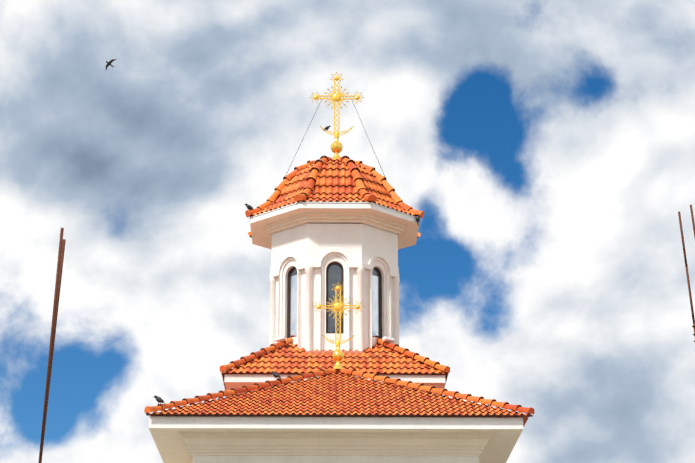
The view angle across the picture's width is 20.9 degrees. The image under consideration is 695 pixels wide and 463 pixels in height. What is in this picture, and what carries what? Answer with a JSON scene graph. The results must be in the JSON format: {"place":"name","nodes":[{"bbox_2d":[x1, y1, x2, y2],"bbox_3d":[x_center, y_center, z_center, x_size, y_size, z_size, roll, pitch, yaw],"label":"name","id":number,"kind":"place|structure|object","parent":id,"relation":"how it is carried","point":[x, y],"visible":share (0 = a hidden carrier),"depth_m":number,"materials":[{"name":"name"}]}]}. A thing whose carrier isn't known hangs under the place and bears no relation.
{"place":"outdoors","nodes":[
{"label":"outdoors","id":0,"kind":"place"},
{"bbox_2d":[38,228,65,462],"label":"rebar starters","id":1,"kind":"object","parent":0,"point":[62,241],"visible":1,"depth_m":12.37,"materials":[{"name":"brown metal"}]},
{"bbox_2d":[106,59,116,69],"bbox_3d":[-3.701,-2.605,29.353,0.166,0.035,0.292,37,-68,-22],"label":"flying bird","id":2,"kind":"object","parent":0,"point":[109,62],"visible":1,"depth_m":29.34},
{"bbox_2d":[245,156,423,237],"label":"ridge tiles","id":3,"kind":"object","parent":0,"point":[311,180],"visible":0.65,"depth_m":46.39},
{"bbox_2d":[149,416,522,462],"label":"cornice","id":4,"kind":"structure","parent":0,"point":[298,439],"depth_m":38.61,"materials":[{"name":"white paint"}]},
{"bbox_2d":[154,395,164,403],"bbox_3d":[-3.832,3.420,38.270,0.285,0.194,0.104,-4,-18,13],"label":"bird","id":5,"kind":"object","parent":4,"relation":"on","point":[158,399],"visible":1,"depth_m":38.23},
{"bbox_2d":[271,371,281,378],"bbox_3d":[-1.559,3.112,40.822,0.284,0.194,0.104,-10,-20,28],"label":"bird","id":6,"kind":"object","parent":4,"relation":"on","point":[276,375],"visible":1,"depth_m":40.78},
{"bbox_2d":[224,374,444,396],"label":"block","id":7,"kind":"structure","parent":4,"relation":"on","point":[241,380],"depth_m":43.31,"materials":[{"name":"white paint"}]},
{"bbox_2d":[221,344,287,390],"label":"roof","id":8,"kind":"structure","parent":7,"relation":"on","point":[223,375],"depth_m":43.89,"materials":[{"name":"ceramic"}]},
{"bbox_2d":[269,223,398,350],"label":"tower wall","id":9,"kind":"structure","parent":7,"relation":"on","point":[335,254],"depth_m":45.33,"materials":[{"name":"white paint"}]},
{"bbox_2d":[250,201,418,249],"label":"cornice","id":10,"kind":"structure","parent":9,"relation":"attached to","point":[265,226],"depth_m":45.59,"materials":[{"name":"white paint"}]},
{"bbox_2d":[269,267,399,350],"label":"columns","id":11,"kind":"structure","parent":9,"relation":"attached to","point":[360,271],"depth_m":45.06,"materials":[{"name":"white paint"}]},
{"bbox_2d":[305,351,366,354],"bbox_3d":[-0.325,3.460,45.937,3.220,0.370,3.220,0,-18,-1],"label":"drum flashing","id":12,"kind":"object","parent":9,"relation":"attached to","point":[331,352],"visible":0.1,"depth_m":44.45,"materials":[{"name":"metal"}]},
{"bbox_2d":[309,72,364,160],"bbox_3d":[-0.275,-2.937,47.955,1.449,2.478,0.336,0,-18,-1],"label":"cross","id":13,"kind":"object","parent":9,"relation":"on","point":[336,147],"depth_m":48.06,"materials":[{"name":"gold metal"}]},
{"bbox_2d":[286,99,386,180],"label":"guy wires","id":14,"kind":"object","parent":13,"relation":"attached to","point":[364,129],"visible":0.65,"depth_m":47.77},
{"bbox_2d":[416,214,419,224],"bbox_3d":[1.724,-0.300,46.123,0.096,0.296,0.130,2,-18,-6],"label":"bird","id":15,"kind":"object","parent":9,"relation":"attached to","point":[417,219],"visible":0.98,"depth_m":46.06},
{"bbox_2d":[222,328,448,374],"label":"roof front","id":16,"kind":"structure","parent":7,"relation":"on","point":[395,362],"depth_m":43.85,"materials":[{"name":"ceramic"}]},
{"bbox_2d":[275,336,393,342],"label":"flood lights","id":17,"kind":"object","parent":16,"relation":"on","point":[384,338],"visible":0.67,"depth_m":44.78,"materials":[{"name":"white"}]},
{"bbox_2d":[279,354,389,360],"bbox_3d":[-0.297,2.951,44.099,2.604,0.223,0.262,0,-18,-1],"label":"power cable","id":18,"kind":"object","parent":16,"relation":"on","point":[332,360],"visible":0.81,"depth_m":44.04,"materials":[{"name":"metal"}]},
{"bbox_2d":[220,322,449,372],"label":"ridge tiles","id":19,"kind":"object","parent":16,"relation":"on","point":[274,346],"visible":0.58,"depth_m":44.09,"materials":[{"name":"ceramic"}]},
{"bbox_2d":[379,343,448,387],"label":"roof","id":20,"kind":"structure","parent":7,"relation":"on","point":[446,376],"depth_m":43.92,"materials":[{"name":"ceramic"}]},
{"bbox_2d":[313,284,363,371],"bbox_3d":[-0.212,2.123,42.585,1.214,2.077,0.282,0,-18,-1],"label":"cross","id":21,"kind":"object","parent":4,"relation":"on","point":[338,355],"depth_m":42.66,"materials":[{"name":"gold metal"}]},
{"bbox_2d":[158,396,528,427],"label":"nave roof deck","id":22,"kind":"structure","parent":4,"relation":"on","point":[525,419],"depth_m":38.86,"materials":[{"name":"orange tile"}]},
{"bbox_2d":[146,371,532,416],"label":"tiled roof","id":23,"kind":"structure","parent":22,"relation":"on","point":[339,393],"depth_m":39.02,"materials":[{"name":"orange tile"}]},
{"bbox_2d":[144,369,534,413],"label":"ridge tiles","id":24,"kind":"object","parent":23,"relation":"on","point":[355,372],"visible":1,"depth_m":39.84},
{"bbox_2d":[0,0,694,462],"label":"sky","id":25,"kind":"structure","parent":0,"point":[545,148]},
{"bbox_2d":[678,205,694,341],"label":"metal rods","id":26,"kind":"object","parent":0,"point":[685,259],"visible":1,"depth_m":20.53,"materials":[{"name":"brown metal"}]},
{"bbox_3d":[-0.325,-0.863,47.300,4.180,1.687,4.180,0,-18,-1],"label":"dome roof","id":27,"kind":"object","parent":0,"visible":0},
{"bbox_2d":[244,203,252,209],"bbox_3d":[-2.413,-0.589,46.237,0.285,0.194,0.104,7,-19,-20],"label":"bird","id":28,"kind":"object","parent":27,"relation":"on","point":[249,207],"visible":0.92,"depth_m":46.20},
{"bbox_2d":[250,164,313,216],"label":"roof tiles","id":29,"kind":"object","parent":27,"relation":"on","point":[295,185],"visible":0.62,"depth_m":46.31,"materials":[{"name":"ceramic"}]},
{"bbox_2d":[299,159,370,201],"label":"roof tiles","id":30,"kind":"object","parent":27,"relation":"on","point":[335,182],"visible":0.83,"depth_m":45.86,"materials":[{"name":"ceramic"}]},
{"bbox_2d":[355,164,419,216],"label":"roof tiles","id":31,"kind":"object","parent":27,"relation":"on","point":[373,184],"visible":0.58,"depth_m":46.35,"materials":[{"name":"ceramic"}]}
]}

